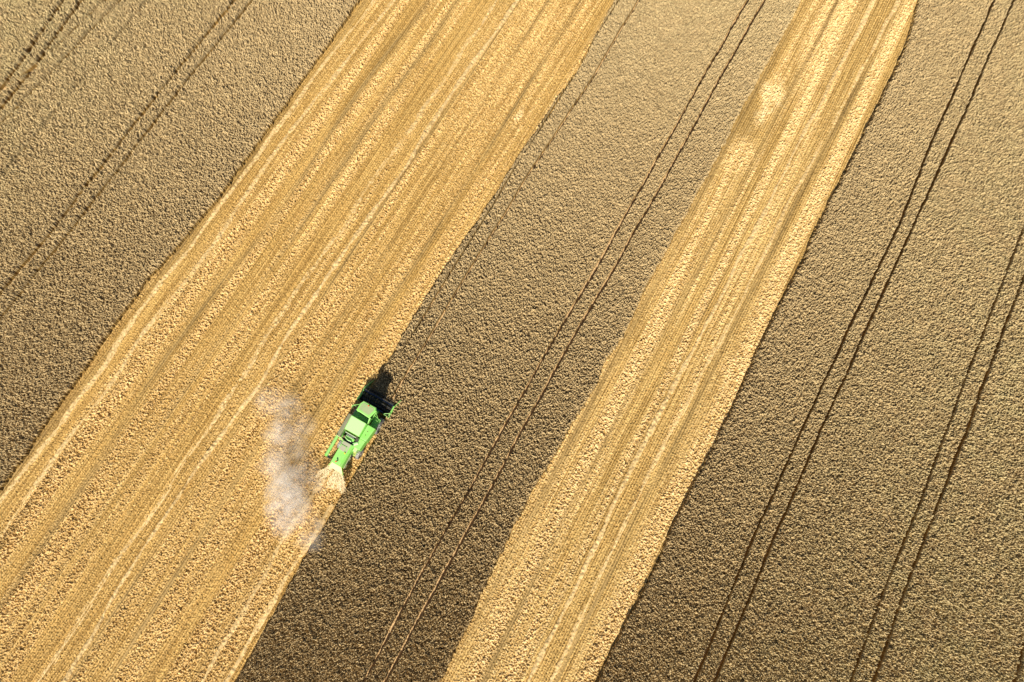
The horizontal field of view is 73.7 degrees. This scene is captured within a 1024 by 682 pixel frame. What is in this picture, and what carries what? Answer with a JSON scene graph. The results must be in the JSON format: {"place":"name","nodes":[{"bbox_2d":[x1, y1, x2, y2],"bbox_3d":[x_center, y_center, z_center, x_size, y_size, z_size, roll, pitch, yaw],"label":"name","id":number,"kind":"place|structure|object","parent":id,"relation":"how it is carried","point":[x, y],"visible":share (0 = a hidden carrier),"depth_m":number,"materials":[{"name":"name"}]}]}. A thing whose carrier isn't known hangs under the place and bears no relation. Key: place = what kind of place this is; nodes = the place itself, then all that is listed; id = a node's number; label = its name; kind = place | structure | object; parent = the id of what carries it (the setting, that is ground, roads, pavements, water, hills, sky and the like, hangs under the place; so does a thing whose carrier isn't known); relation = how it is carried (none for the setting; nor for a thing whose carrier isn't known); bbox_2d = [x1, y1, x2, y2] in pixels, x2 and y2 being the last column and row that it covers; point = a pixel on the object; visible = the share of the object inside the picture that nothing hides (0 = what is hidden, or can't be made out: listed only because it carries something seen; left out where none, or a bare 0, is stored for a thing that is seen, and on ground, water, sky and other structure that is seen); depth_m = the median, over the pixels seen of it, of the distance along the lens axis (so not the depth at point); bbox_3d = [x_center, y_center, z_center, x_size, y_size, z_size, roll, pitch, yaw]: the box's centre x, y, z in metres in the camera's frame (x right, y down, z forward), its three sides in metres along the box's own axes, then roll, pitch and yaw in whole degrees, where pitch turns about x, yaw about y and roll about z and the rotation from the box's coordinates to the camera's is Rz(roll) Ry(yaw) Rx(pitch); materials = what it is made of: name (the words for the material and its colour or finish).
{"place":"outdoors","nodes":[
{"label":"outdoors","id":0,"kind":"place"},
{"label":"ground","id":1,"kind":"structure","parent":0,"visible":0},
{"bbox_2d":[0,0,361,492],"bbox_3d":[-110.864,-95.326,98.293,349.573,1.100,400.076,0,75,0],"label":"standing wheat","id":2,"kind":"object","parent":1,"relation":"on","point":[133,133],"visible":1,"depth_m":78.07,"materials":[{"name":"brown plant"}]},
{"bbox_2d":[0,0,374,503],"bbox_3d":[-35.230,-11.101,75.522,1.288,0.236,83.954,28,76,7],"label":"chaff swath","id":3,"kind":"object","parent":1,"relation":"on","point":[115,346],"visible":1,"depth_m":74.22,"materials":[{"name":"beige plant"}]},
{"bbox_2d":[0,0,395,537],"bbox_3d":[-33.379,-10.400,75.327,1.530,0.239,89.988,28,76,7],"label":"chaff swath","id":4,"kind":"object","parent":1,"relation":"on","point":[219,236],"visible":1,"depth_m":74.97,"materials":[{"name":"beige plant"}]},
{"bbox_2d":[201,468,332,681],"bbox_3d":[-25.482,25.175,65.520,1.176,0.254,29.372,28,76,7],"label":"chaff swath","id":5,"kind":"object","parent":1,"relation":"on","point":[318,486],"visible":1,"depth_m":66.03,"materials":[{"name":"beige plant"}]},
{"bbox_2d":[38,0,497,681],"bbox_3d":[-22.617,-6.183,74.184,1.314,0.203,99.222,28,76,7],"label":"chaff swath","id":6,"kind":"object","parent":1,"relation":"on","point":[244,372],"visible":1,"depth_m":72.05,"materials":[{"name":"beige plant"}]},
{"bbox_2d":[223,503,333,681],"bbox_3d":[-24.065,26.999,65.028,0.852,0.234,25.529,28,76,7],"label":"chaff swath","id":7,"kind":"object","parent":1,"relation":"on","point":[271,603],"visible":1,"depth_m":65.65,"materials":[{"name":"beige plant"}]},
{"bbox_2d":[60,0,518,681],"bbox_3d":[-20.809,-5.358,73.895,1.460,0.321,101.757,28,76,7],"label":"chaff swath","id":8,"kind":"object","parent":1,"relation":"on","point":[306,308],"visible":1,"depth_m":72.83,"materials":[{"name":"beige plant"}]},
{"bbox_2d":[0,0,617,681],"bbox_3d":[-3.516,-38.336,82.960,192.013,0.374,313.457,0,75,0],"label":"stubble","id":9,"kind":"object","parent":1,"relation":"on","point":[190,582],"visible":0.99,"depth_m":72.11,"materials":[{"name":"yellow plant"}]},
{"bbox_2d":[324,380,401,474],"bbox_3d":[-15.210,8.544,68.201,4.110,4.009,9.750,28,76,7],"label":"combine harvester","id":10,"kind":"object","parent":1,"relation":"on","point":[355,433],"visible":0.99,"depth_m":67.14,"materials":[{"name":"green paint"}]},
{"bbox_2d":[315,466,345,494],"bbox_3d":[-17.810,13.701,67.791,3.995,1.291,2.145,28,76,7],"label":"flying straw","id":11,"kind":"object","parent":10,"relation":"attached to","point":[339,480],"visible":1,"depth_m":67.61,"materials":[{"name":"beige plant"}]},
{"bbox_2d":[235,0,800,681],"bbox_3d":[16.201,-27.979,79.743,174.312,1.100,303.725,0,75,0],"label":"standing wheat","id":12,"kind":"object","parent":1,"relation":"on","point":[507,344],"visible":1,"depth_m":71.94,"materials":[{"name":"brown plant"}]},
{"bbox_2d":[439,0,917,681],"bbox_3d":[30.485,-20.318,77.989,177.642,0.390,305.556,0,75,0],"label":"stubble","id":13,"kind":"object","parent":1,"relation":"on","point":[533,578],"visible":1,"depth_m":71.80,"materials":[{"name":"yellow plant"}]},
{"bbox_2d":[526,0,874,681],"bbox_3d":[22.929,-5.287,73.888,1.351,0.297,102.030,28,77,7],"label":"chaff swath","id":14,"kind":"object","parent":1,"relation":"on","point":[649,433],"visible":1,"depth_m":71.36,"materials":[{"name":"beige plant"}]},
{"bbox_2d":[550,0,900,681],"bbox_3d":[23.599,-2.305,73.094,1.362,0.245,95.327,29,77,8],"label":"chaff swath","id":15,"kind":"object","parent":1,"relation":"on","point":[558,665],"visible":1,"depth_m":71.97,"materials":[{"name":"beige plant"}]},
{"bbox_2d":[595,0,1023,681],"bbox_3d":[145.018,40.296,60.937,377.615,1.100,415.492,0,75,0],"label":"standing wheat","id":16,"kind":"object","parent":1,"relation":"on","point":[851,508],"visible":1,"depth_m":69.10,"materials":[{"name":"brown plant"}]}
]}

